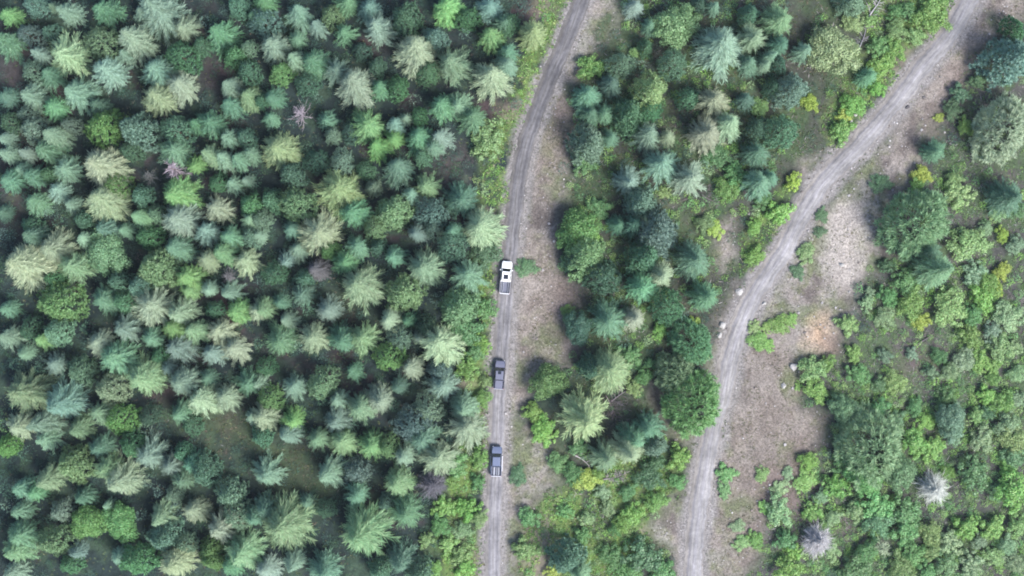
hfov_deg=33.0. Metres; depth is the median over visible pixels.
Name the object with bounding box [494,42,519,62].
fir tree
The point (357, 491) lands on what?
fir tree
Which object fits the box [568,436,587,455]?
leafy bush
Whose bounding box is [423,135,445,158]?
fir tree
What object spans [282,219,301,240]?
fir tree
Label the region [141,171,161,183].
dead tree
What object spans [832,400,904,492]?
broadleaf tree
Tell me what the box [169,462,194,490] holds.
fir tree
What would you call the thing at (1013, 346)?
leafy bush
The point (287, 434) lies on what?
spruce tree
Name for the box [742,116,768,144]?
fir tree
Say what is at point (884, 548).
dead tree
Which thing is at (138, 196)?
fir tree
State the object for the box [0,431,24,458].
broadleaf tree
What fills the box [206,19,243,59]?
fir tree
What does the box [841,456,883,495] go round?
broadleaf tree
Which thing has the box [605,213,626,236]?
fir tree
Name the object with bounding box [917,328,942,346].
fallen tree
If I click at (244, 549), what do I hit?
spruce tree
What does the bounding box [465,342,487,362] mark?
leafy bush
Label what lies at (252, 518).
fir tree
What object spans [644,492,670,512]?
leafy bush
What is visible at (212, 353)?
fir tree
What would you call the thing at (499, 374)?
pickup truck
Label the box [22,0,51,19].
fir tree
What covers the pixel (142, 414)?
fir tree
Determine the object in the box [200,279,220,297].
fir tree
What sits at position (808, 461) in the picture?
leafy bush
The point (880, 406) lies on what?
leafy bush
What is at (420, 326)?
fir tree
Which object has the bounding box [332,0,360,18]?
fir tree
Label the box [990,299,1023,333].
leafy bush
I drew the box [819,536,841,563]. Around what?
leafy bush
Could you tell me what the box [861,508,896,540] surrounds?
leafy bush
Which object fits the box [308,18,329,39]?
spruce tree
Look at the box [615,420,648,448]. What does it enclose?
fir tree
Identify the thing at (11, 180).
spruce tree
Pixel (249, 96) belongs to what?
spruce tree
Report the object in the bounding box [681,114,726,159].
spruce tree
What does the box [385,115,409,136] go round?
fir tree
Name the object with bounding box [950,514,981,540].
leafy bush
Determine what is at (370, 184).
fir tree
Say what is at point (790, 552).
leafy bush
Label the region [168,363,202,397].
spruce tree
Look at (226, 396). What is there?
spruce tree
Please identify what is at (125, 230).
fir tree
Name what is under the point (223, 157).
spruce tree
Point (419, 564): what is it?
fir tree
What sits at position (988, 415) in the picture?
leafy bush
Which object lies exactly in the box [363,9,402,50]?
spruce tree
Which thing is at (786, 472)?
leafy bush
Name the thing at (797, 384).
leafy bush
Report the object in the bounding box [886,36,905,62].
leafy bush
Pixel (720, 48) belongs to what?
fir tree
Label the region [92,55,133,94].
fir tree
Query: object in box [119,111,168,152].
broadleaf tree
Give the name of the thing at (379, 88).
fir tree
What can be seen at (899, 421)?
leafy bush
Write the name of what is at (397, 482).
spruce tree
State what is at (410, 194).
fir tree
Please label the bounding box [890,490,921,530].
leafy bush
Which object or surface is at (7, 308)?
fir tree
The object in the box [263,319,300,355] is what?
fir tree
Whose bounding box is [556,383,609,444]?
spruce tree
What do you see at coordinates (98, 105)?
fir tree
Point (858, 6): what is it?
fir tree
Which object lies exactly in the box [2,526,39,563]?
spruce tree
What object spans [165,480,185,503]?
fir tree
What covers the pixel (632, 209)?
fir tree
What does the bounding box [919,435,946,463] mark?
leafy bush
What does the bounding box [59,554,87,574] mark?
fir tree
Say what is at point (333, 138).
fir tree
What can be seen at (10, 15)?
fir tree
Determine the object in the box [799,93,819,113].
leafy bush
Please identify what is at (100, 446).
fir tree
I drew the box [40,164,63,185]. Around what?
fir tree
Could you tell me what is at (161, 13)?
spruce tree
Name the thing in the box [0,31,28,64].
fir tree
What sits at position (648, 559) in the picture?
leafy bush
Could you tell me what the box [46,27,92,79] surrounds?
spruce tree
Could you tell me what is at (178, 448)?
fir tree
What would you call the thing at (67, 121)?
fir tree
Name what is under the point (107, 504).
spruce tree
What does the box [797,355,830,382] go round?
leafy bush
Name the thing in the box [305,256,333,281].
spruce tree
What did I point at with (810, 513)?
leafy bush
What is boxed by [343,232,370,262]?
fir tree
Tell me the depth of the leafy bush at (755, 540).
294.88 m
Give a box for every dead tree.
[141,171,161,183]
[165,160,189,180]
[222,268,238,284]
[292,98,315,131]
[868,535,891,557]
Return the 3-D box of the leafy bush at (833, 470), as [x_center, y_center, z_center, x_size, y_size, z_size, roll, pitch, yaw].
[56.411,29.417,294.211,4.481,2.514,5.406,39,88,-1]
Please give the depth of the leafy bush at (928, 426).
294.15 m
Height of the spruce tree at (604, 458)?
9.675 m
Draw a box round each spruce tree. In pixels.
[0,129,20,146]
[0,166,29,195]
[0,325,27,352]
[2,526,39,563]
[3,559,33,575]
[4,365,61,414]
[5,243,61,294]
[6,408,38,442]
[18,145,39,165]
[20,81,52,115]
[22,223,54,250]
[25,405,69,434]
[30,45,54,66]
[35,426,67,454]
[36,462,68,492]
[39,225,83,266]
[42,124,77,154]
[43,349,67,376]
[45,371,93,420]
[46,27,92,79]
[48,1,63,14]
[50,152,85,184]
[55,0,88,29]
[56,248,98,284]
[64,73,101,116]
[65,194,85,216]
[69,412,97,439]
[82,183,132,222]
[84,146,134,191]
[86,327,116,357]
[87,398,119,428]
[92,449,125,484]
[102,497,118,510]
[106,448,150,495]
[113,310,144,342]
[115,23,161,67]
[117,48,138,67]
[127,284,178,330]
[131,207,158,229]
[133,5,152,26]
[134,427,171,469]
[135,0,192,47]
[141,77,181,117]
[151,497,182,526]
[159,450,184,476]
[160,202,206,240]
[160,541,200,575]
[162,69,200,108]
[164,295,204,325]
[165,333,201,364]
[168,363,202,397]
[170,397,200,426]
[173,12,203,42]
[181,495,213,523]
[188,381,223,419]
[197,247,221,275]
[201,143,224,169]
[205,192,235,224]
[205,316,240,352]
[208,505,247,544]
[213,240,242,267]
[213,382,244,413]
[215,150,237,174]
[220,75,249,99]
[220,127,244,151]
[220,275,249,301]
[220,335,253,368]
[223,525,270,571]
[224,175,245,197]
[231,363,261,399]
[232,248,265,280]
[238,85,266,114]
[242,173,257,187]
[245,407,259,426]
[248,298,269,325]
[250,401,283,431]
[250,446,288,486]
[255,295,280,319]
[260,31,292,66]
[260,131,303,171]
[263,85,288,109]
[279,422,304,444]
[280,310,301,329]
[282,370,307,401]
[283,4,314,35]
[283,543,308,572]
[286,50,304,75]
[296,321,329,356]
[297,203,345,255]
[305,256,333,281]
[305,425,331,453]
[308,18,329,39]
[311,169,367,221]
[315,293,346,321]
[317,453,351,489]
[322,55,350,89]
[323,401,358,432]
[328,389,350,411]
[328,427,360,457]
[333,23,360,48]
[334,67,378,111]
[339,495,400,558]
[340,262,389,315]
[346,387,378,425]
[348,320,385,358]
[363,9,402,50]
[363,381,394,415]
[379,306,403,335]
[381,156,415,190]
[383,462,416,497]
[390,34,440,82]
[399,112,415,127]
[402,353,427,382]
[407,219,430,243]
[407,244,446,291]
[411,330,424,344]
[413,170,443,198]
[413,321,467,377]
[414,438,462,479]
[435,46,478,86]
[442,408,491,455]
[448,257,489,295]
[448,389,480,417]
[461,205,509,250]
[469,60,514,105]
[490,55,517,79]
[514,19,547,53]
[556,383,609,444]
[570,558,591,575]
[579,437,619,472]
[581,344,631,395]
[607,421,644,464]
[610,163,644,195]
[619,305,645,332]
[627,121,660,156]
[638,148,682,190]
[646,259,673,290]
[658,128,674,150]
[666,160,705,196]
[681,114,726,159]
[693,85,730,119]
[705,1,719,18]
[714,111,742,145]
[733,21,769,55]
[753,56,770,76]
[755,50,777,65]
[905,253,954,292]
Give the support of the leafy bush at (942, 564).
on the ground
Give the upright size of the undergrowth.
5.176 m
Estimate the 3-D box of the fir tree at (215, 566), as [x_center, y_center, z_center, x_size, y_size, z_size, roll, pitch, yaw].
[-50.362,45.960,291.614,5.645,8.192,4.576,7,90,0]
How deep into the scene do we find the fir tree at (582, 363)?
291.75 m
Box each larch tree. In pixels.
[653,350,699,400]
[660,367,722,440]
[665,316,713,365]
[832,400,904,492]
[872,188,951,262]
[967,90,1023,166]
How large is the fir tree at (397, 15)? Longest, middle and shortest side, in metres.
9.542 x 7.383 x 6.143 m
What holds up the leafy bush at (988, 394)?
on the ground
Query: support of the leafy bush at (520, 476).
on the ground
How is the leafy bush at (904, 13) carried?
on the ground
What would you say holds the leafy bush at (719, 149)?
on the ground
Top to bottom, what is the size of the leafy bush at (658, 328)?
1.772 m
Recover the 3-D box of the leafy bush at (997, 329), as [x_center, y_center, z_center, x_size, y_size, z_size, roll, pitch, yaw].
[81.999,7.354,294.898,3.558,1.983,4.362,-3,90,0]
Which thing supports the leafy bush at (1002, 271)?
on the ground
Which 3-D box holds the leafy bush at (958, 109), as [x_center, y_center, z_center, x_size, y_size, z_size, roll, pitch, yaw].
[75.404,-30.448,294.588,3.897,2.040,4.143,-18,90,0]
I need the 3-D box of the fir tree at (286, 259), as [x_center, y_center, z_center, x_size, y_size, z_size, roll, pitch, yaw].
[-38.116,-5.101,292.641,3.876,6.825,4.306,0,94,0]
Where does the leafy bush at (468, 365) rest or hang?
on the ground
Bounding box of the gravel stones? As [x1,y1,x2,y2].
[482,0,1016,575]
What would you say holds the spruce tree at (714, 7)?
on the ground
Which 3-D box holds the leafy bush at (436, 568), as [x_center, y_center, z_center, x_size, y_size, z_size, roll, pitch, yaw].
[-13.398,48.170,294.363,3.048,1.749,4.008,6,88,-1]
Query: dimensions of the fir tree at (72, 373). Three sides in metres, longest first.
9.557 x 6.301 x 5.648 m
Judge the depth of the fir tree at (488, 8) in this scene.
293.09 m
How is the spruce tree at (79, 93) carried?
on the ground
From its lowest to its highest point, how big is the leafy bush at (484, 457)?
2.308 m
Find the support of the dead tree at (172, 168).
on the ground
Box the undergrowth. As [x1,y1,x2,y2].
[0,0,1023,575]
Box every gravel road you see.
[485,0,589,575]
[683,0,979,575]
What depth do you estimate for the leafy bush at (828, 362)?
294.08 m
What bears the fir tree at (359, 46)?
on the ground
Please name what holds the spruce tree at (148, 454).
on the ground
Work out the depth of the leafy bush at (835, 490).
293.95 m
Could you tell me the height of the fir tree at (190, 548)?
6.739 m
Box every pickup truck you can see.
[490,446,502,476]
[493,360,505,389]
[499,261,512,294]
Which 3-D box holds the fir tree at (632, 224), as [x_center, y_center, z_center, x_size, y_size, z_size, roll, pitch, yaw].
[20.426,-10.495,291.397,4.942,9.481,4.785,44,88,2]
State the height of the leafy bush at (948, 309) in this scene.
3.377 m
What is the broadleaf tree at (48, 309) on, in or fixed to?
on the ground
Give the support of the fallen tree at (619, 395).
on the ground
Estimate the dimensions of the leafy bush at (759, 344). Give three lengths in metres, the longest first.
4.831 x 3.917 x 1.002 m
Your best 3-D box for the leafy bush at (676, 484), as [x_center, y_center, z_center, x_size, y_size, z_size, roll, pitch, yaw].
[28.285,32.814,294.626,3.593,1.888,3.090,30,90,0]
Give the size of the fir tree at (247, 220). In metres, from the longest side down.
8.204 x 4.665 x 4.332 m
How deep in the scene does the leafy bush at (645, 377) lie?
294.09 m
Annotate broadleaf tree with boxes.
[36,279,90,322]
[68,504,108,538]
[86,225,131,276]
[99,501,138,543]
[526,362,569,401]
[555,206,603,254]
[560,231,606,283]
[562,309,592,345]
[648,2,702,49]
[806,24,863,75]
[826,393,860,427]
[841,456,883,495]
[877,447,917,492]
[934,401,965,444]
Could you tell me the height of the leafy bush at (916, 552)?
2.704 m
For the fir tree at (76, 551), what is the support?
on the ground
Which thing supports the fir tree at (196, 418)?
on the ground
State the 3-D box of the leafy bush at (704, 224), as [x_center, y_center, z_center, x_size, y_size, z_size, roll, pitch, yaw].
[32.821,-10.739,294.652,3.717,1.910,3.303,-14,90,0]
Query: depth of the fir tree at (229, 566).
290.17 m
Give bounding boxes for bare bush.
[416,469,448,501]
[799,519,836,560]
[911,469,952,507]
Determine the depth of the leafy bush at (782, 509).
293.59 m
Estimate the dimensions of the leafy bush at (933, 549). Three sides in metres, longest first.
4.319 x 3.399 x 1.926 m
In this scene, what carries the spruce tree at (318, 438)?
on the ground
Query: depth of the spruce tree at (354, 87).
290.73 m
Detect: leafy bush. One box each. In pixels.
[418,532,436,550]
[425,559,442,575]
[430,493,456,516]
[430,512,451,537]
[439,534,460,555]
[444,475,461,490]
[446,453,468,480]
[448,318,486,345]
[449,542,473,565]
[452,520,475,539]
[454,553,476,575]
[455,497,483,523]
[456,351,479,382]
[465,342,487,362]
[469,118,503,161]
[469,444,488,470]
[470,241,503,273]
[470,297,499,319]
[470,472,485,490]
[470,508,487,529]
[472,387,493,410]
[473,332,492,356]
[478,375,492,387]
[508,462,526,486]
[511,534,541,560]
[514,257,540,277]
[517,505,541,527]
[520,400,543,423]
[531,413,555,442]
[533,429,558,447]
[542,564,560,575]
[545,451,568,473]
[555,503,574,518]
[560,303,575,323]
[562,459,583,486]
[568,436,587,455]
[573,152,597,176]
[573,467,603,490]
[574,526,590,545]
[576,54,604,79]
[577,511,594,525]
[583,224,604,252]
[586,197,613,219]
[587,464,604,480]
[592,482,611,500]
[598,541,622,571]
[599,499,615,515]
[607,521,621,539]
[611,513,633,533]
[614,557,642,575]
[616,344,641,369]
[616,501,645,526]
[617,483,637,502]
[618,533,664,571]
[624,377,643,397]
[628,47,642,57]
[630,462,667,491]
[634,366,653,384]
[642,357,656,369]
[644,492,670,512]
[646,454,666,470]
[651,558,675,575]
[652,321,667,338]
[655,185,671,198]
[666,441,691,471]
[666,473,688,490]
[688,316,699,331]
[693,215,714,234]
[700,143,734,168]
[707,219,725,240]
[712,177,739,202]
[715,461,739,483]
[717,482,730,499]
[723,160,748,190]
[727,518,745,532]
[731,534,752,551]
[744,243,765,265]
[745,329,771,353]
[745,528,763,549]
[746,217,761,236]
[748,319,760,336]
[750,96,768,120]
[753,192,772,210]
[755,466,769,483]
[758,500,773,514]
[759,322,770,333]
[763,338,774,351]
[764,199,796,225]
[765,491,792,527]
[766,313,791,334]
[769,479,791,497]
[771,529,797,549]
[771,555,805,575]
[782,466,793,481]
[784,171,801,192]
[784,312,797,328]
[784,542,804,561]
[788,263,803,281]
[792,466,819,494]
[794,380,803,390]
[795,242,815,265]
[796,451,819,473]
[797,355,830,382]
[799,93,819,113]
[801,496,823,522]
[802,377,827,405]
[811,486,829,503]
[813,226,827,238]
[815,205,827,223]
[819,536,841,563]
[820,354,836,372]
[821,473,852,498]
[824,510,843,527]
[830,115,856,147]
[831,417,852,434]
[831,450,855,474]
[832,314,858,338]
[834,107,851,122]
[836,550,872,575]
[837,94,866,117]
[839,14,864,33]
[844,363,870,386]
[845,344,862,364]
[845,498,864,523]
[851,487,895,521]
[852,415,878,431]
[854,537,878,566]
[858,295,873,313]
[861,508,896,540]
[863,15,877,26]
[864,286,877,297]
[865,35,894,57]
[865,54,894,80]
[868,80,886,97]
[868,173,894,194]
[870,374,886,391]
[870,397,891,421]
[873,303,895,330]
[875,284,897,308]
[876,258,897,272]
[877,347,894,363]
[882,368,908,395]
[885,3,903,21]
[886,17,907,41]
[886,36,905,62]
[886,511,919,546]
[888,548,917,575]
[889,266,917,296]
[889,409,905,427]
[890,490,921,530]
[896,283,923,323]
[898,540,929,567]
[899,1,915,22]
[901,426,926,460]
[905,27,926,45]
[905,346,917,360]
[906,394,922,417]
[908,1,953,34]
[908,164,932,182]
[908,177,924,193]
[910,312,932,330]
[912,412,935,430]
[915,0,948,18]
[917,518,942,550]
[917,558,938,575]
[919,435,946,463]
[920,365,938,380]
[921,543,941,562]
[929,347,948,366]
[931,285,968,328]
[932,113,943,121]
[934,383,957,408]
[934,549,958,575]
[938,360,959,380]
[938,465,955,481]
[939,527,963,555]
[942,97,964,121]
[943,426,963,447]
[944,171,964,186]
[944,180,977,210]
[945,226,994,261]
[949,81,972,103]
[950,346,977,372]
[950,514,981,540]
[954,322,981,349]
[957,114,973,135]
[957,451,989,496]
[958,548,985,575]
[962,258,988,286]
[963,301,982,327]
[966,405,983,427]
[968,72,986,87]
[968,282,997,315]
[969,530,986,549]
[970,424,993,453]
[972,347,991,373]
[975,383,998,405]
[976,220,992,236]
[976,513,1003,539]
[977,267,1003,298]
[977,405,995,420]
[980,545,1007,566]
[983,319,1002,343]
[984,357,1002,377]
[984,373,1001,385]
[984,481,1009,502]
[985,332,1014,361]
[986,206,1006,221]
[986,386,1015,413]
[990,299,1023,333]
[991,260,1011,281]
[992,408,1020,440]
[994,224,1008,243]
[994,282,1002,299]
[994,468,1023,514]
[995,422,1023,458]
[997,532,1017,556]
[999,447,1023,467]
[999,459,1016,477]
[1001,552,1023,573]
[1003,339,1023,354]
[1004,233,1023,255]
[1004,364,1023,382]
[1005,202,1023,219]
[1005,513,1023,539]
[1006,389,1023,409]
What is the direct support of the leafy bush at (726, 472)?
on the ground
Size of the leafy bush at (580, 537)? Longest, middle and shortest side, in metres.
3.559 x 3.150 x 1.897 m
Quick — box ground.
[0,0,1023,575]
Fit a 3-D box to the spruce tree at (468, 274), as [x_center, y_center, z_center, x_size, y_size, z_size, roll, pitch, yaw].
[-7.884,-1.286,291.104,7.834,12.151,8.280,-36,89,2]
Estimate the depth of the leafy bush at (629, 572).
293.98 m
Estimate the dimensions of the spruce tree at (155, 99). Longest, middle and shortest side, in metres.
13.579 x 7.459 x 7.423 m
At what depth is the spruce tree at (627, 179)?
292.50 m
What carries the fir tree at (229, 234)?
on the ground
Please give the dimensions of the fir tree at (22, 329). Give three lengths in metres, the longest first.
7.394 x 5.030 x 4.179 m
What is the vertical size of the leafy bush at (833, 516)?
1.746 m
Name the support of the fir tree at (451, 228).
on the ground
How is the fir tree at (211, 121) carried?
on the ground
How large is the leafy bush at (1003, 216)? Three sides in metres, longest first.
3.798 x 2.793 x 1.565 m
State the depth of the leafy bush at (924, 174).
293.74 m
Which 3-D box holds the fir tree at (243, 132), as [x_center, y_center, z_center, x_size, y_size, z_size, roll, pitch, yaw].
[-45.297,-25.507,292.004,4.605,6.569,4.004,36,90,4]
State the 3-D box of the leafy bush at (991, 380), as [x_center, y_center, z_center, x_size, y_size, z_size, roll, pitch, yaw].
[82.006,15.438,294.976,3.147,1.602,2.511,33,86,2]
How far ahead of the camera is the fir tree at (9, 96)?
293.00 m
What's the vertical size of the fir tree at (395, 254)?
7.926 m
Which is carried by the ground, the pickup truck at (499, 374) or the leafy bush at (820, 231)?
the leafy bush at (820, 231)
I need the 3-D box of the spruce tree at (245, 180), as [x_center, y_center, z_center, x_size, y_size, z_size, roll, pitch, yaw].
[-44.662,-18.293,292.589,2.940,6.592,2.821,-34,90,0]
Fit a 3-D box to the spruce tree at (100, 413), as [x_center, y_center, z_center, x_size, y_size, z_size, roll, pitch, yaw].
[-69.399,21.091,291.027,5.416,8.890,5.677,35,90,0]
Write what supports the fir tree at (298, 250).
on the ground
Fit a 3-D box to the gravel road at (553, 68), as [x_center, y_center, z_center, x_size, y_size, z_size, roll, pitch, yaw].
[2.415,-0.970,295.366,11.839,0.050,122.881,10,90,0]
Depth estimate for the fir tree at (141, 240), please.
292.16 m
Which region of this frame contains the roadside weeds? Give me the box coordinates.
[0,0,1023,575]
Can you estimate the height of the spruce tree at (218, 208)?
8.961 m
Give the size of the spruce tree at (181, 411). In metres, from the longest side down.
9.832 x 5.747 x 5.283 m
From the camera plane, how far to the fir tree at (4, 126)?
292.44 m
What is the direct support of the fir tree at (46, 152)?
on the ground
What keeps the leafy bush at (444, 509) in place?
on the ground
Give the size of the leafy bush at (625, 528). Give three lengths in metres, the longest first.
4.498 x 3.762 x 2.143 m
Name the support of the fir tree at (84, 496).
on the ground
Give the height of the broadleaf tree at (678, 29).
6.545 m
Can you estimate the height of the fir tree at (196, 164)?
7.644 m
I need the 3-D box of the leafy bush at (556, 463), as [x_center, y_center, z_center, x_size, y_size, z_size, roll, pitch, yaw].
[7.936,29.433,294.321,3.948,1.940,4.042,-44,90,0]
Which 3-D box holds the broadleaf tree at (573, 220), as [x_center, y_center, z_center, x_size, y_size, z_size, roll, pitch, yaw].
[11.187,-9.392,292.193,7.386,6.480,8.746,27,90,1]
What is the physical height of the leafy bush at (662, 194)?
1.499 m
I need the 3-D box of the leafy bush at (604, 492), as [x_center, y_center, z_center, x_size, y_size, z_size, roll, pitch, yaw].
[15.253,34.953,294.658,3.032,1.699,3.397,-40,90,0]
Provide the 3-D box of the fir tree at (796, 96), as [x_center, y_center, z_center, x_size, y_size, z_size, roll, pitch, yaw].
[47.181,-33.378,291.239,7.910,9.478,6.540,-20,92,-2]
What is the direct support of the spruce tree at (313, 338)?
on the ground
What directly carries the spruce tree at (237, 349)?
on the ground
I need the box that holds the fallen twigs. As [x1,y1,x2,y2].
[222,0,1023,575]
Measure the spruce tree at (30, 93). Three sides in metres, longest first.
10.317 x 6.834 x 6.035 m
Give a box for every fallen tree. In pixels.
[603,469,628,484]
[605,395,622,419]
[610,385,641,408]
[682,184,712,202]
[702,193,719,208]
[855,22,868,46]
[867,0,882,16]
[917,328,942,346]
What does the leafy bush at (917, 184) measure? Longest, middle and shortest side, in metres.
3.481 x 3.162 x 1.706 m
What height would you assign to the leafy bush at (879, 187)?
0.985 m
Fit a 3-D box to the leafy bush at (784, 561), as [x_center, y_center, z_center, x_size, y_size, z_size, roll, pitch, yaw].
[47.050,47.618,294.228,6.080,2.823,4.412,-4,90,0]
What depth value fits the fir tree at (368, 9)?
292.81 m
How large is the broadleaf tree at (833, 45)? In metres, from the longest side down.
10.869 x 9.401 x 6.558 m
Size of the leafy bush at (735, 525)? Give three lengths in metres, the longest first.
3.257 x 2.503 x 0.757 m
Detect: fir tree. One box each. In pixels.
[0,6,26,29]
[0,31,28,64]
[0,86,22,110]
[0,112,22,135]
[0,144,24,165]
[0,201,16,223]
[0,299,23,318]
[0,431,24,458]
[7,516,42,549]
[10,499,40,520]
[11,474,38,501]
[15,160,35,175]
[16,24,47,49]
[16,105,40,123]
[17,341,37,361]
[19,111,52,146]
[19,314,44,342]
[21,215,47,229]
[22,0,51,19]
[22,58,49,85]
[23,162,51,189]
[24,188,54,217]
[28,481,50,502]
[35,139,72,166]
[35,332,59,352]
[37,521,80,556]
[40,65,70,94]
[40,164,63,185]
[42,23,67,41]
[43,93,72,122]
[43,267,67,291]
[43,314,76,348]
[47,180,73,205]
[50,495,78,522]
[57,443,97,484]
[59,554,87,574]
[60,116,84,135]
[66,353,100,387]
[66,538,89,560]
[73,208,99,231]
[73,484,100,505]
[76,229,98,250]
[81,25,123,61]
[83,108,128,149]
[88,428,117,457]
[89,97,114,120]
[91,282,127,316]
[92,0,126,30]
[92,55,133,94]
[95,212,127,238]
[95,368,132,405]
[99,337,142,379]
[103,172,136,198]
[103,402,142,435]
[107,269,135,293]
[111,544,131,564]
[112,285,139,315]
[118,221,135,239]
[118,425,149,458]
[118,540,163,574]
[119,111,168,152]
[119,141,146,162]
[124,350,172,395]
[128,269,161,297]
[131,183,157,209]
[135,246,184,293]
[136,224,167,251]
[138,54,178,90]
[138,401,163,427]
[141,325,166,348]
[144,515,185,553]
[147,202,167,225]
[151,343,171,365]
[156,135,192,169]
[157,114,196,150]
[159,318,187,341]
[162,40,205,75]
[162,356,179,375]
[163,174,205,209]
[164,233,201,262]
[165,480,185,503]
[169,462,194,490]
[173,264,209,292]
[174,439,195,461]
[174,530,201,552]
[180,282,202,300]
[182,413,204,438]
[182,446,206,474]
[184,319,210,345]
[186,153,206,174]
[189,118,207,137]
[192,35,212,61]
[192,447,223,488]
[193,110,229,140]
[194,221,222,248]
[198,534,225,559]
[199,366,221,389]
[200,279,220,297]
[200,341,229,366]
[200,544,228,570]
[204,300,226,319]
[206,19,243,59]
[208,170,229,192]
[214,474,250,506]
[220,96,248,121]
[220,223,246,249]
[222,44,250,69]
[222,555,245,575]
[223,498,254,531]
[227,296,252,326]
[228,0,254,24]
[231,151,250,173]
[236,127,258,148]
[237,58,264,86]
[240,39,259,58]
[240,190,266,218]
[240,214,261,230]
[240,499,263,525]
[242,143,262,166]
[242,225,261,251]
[246,5,287,40]
[247,11,264,28]
[248,489,277,523]
[249,225,268,245]
[250,207,276,231]
[252,0,280,20]
[252,425,274,448]
[253,92,268,112]
[253,371,271,390]
[255,356,279,376]
[256,381,286,411]
[256,551,285,575]
[260,112,280,130]
[260,258,290,285]
[262,187,284,214]
[262,488,323,553]
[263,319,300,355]
[269,61,297,88]
[272,291,293,309]
[276,187,320,224]
[277,247,297,269]
[278,160,310,190]
[278,404,306,428]
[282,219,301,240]
[287,30,308,50]
[289,240,309,263]
[292,267,315,287]
[292,282,316,306]
[294,72,323,98]
[299,48,339,81]
[299,492,316,510]
[302,149,332,176]
[305,546,345,575]
[306,365,340,400]
[313,497,337,518]
[315,109,341,130]
[319,240,342,259]
[320,4,344,32]
[324,124,343,146]
[326,318,356,353]
[329,246,361,274]
[330,146,354,175]
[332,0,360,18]
[336,196,375,230]
[341,120,360,145]
[341,454,374,483]
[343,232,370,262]
[343,480,371,507]
[346,361,366,385]
[347,107,387,146]
[351,42,372,63]
[355,160,378,180]
[356,0,381,24]
[356,427,389,463]
[363,215,386,243]
[365,177,382,198]
[366,135,394,165]
[366,554,392,575]
[367,237,387,258]
[368,56,387,77]
[370,76,392,101]
[371,340,408,371]
[373,191,417,231]
[378,431,402,459]
[378,490,396,513]
[382,129,406,149]
[383,271,428,311]
[384,244,409,268]
[384,323,412,352]
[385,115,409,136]
[386,74,409,103]
[386,536,418,573]
[388,402,436,441]
[388,490,424,528]
[390,373,410,395]
[391,0,426,39]
[394,442,420,466]
[401,309,420,328]
[402,188,419,205]
[404,552,434,575]
[405,123,433,160]
[405,420,445,455]
[411,106,428,125]
[411,195,454,230]
[411,386,446,422]
[412,148,432,169]
[412,311,438,338]
[415,59,440,89]
[421,27,451,52]
[422,217,443,242]
[422,368,461,401]
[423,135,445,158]
[423,356,452,378]
[428,93,458,128]
[430,127,455,154]
[432,0,467,29]
[436,226,469,264]
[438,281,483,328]
[441,180,479,220]
[443,222,464,241]
[450,91,472,119]
[453,7,483,33]
[455,104,486,136]
[473,0,504,25]
[477,27,506,55]
[488,12,514,34]
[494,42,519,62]
[497,13,520,39]
[544,533,587,574]
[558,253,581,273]
[564,118,604,169]
[569,84,603,118]
[573,350,599,380]
[576,106,602,128]
[580,259,623,296]
[586,296,628,342]
[595,73,621,101]
[596,101,615,125]
[601,127,618,147]
[603,53,636,79]
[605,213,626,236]
[609,92,644,142]
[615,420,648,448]
[621,0,643,20]
[621,183,656,220]
[622,215,641,241]
[623,237,659,278]
[624,268,660,306]
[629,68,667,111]
[631,408,667,441]
[633,203,678,261]
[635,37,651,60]
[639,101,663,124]
[640,16,660,39]
[641,434,669,457]
[646,286,684,327]
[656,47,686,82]
[669,238,709,282]
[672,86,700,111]
[684,277,718,312]
[686,25,744,84]
[687,0,705,15]
[732,92,756,114]
[734,53,759,79]
[735,141,770,169]
[736,2,759,25]
[738,168,772,203]
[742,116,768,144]
[755,1,792,38]
[759,76,779,99]
[760,169,777,189]
[761,113,800,150]
[765,33,787,56]
[766,71,810,111]
[768,55,785,79]
[786,41,811,67]
[831,0,867,19]
[851,66,877,90]
[915,241,942,261]
[918,135,946,164]
[967,34,1023,92]
[981,176,1022,216]
[996,14,1023,41]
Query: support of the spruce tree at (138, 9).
on the ground
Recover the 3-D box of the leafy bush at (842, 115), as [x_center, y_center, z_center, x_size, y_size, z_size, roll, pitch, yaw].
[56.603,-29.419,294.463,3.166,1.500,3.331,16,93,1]
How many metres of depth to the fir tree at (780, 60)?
291.98 m
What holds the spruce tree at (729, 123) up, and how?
on the ground
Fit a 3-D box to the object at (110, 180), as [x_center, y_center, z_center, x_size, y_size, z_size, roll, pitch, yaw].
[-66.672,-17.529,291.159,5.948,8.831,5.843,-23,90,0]
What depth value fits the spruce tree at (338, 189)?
290.14 m
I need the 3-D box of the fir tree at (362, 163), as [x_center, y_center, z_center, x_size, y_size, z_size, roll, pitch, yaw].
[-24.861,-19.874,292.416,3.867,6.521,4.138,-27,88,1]
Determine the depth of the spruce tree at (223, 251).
291.11 m
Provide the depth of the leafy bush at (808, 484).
294.68 m
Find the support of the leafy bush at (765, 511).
on the ground
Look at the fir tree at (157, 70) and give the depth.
290.88 m
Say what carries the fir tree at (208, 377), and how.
on the ground
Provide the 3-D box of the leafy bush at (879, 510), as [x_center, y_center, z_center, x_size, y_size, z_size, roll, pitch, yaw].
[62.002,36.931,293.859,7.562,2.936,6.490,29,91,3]
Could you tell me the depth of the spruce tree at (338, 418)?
292.01 m
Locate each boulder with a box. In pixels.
[719,321,725,328]
[735,288,742,295]
[790,363,796,370]
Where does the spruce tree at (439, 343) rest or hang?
on the ground
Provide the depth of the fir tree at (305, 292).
292.30 m
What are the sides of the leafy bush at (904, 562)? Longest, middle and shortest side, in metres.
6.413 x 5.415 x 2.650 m
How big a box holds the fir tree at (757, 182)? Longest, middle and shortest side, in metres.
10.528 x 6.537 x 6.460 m
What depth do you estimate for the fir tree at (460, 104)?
291.94 m
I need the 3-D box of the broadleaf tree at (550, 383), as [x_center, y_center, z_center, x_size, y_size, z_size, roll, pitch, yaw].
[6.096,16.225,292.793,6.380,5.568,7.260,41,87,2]

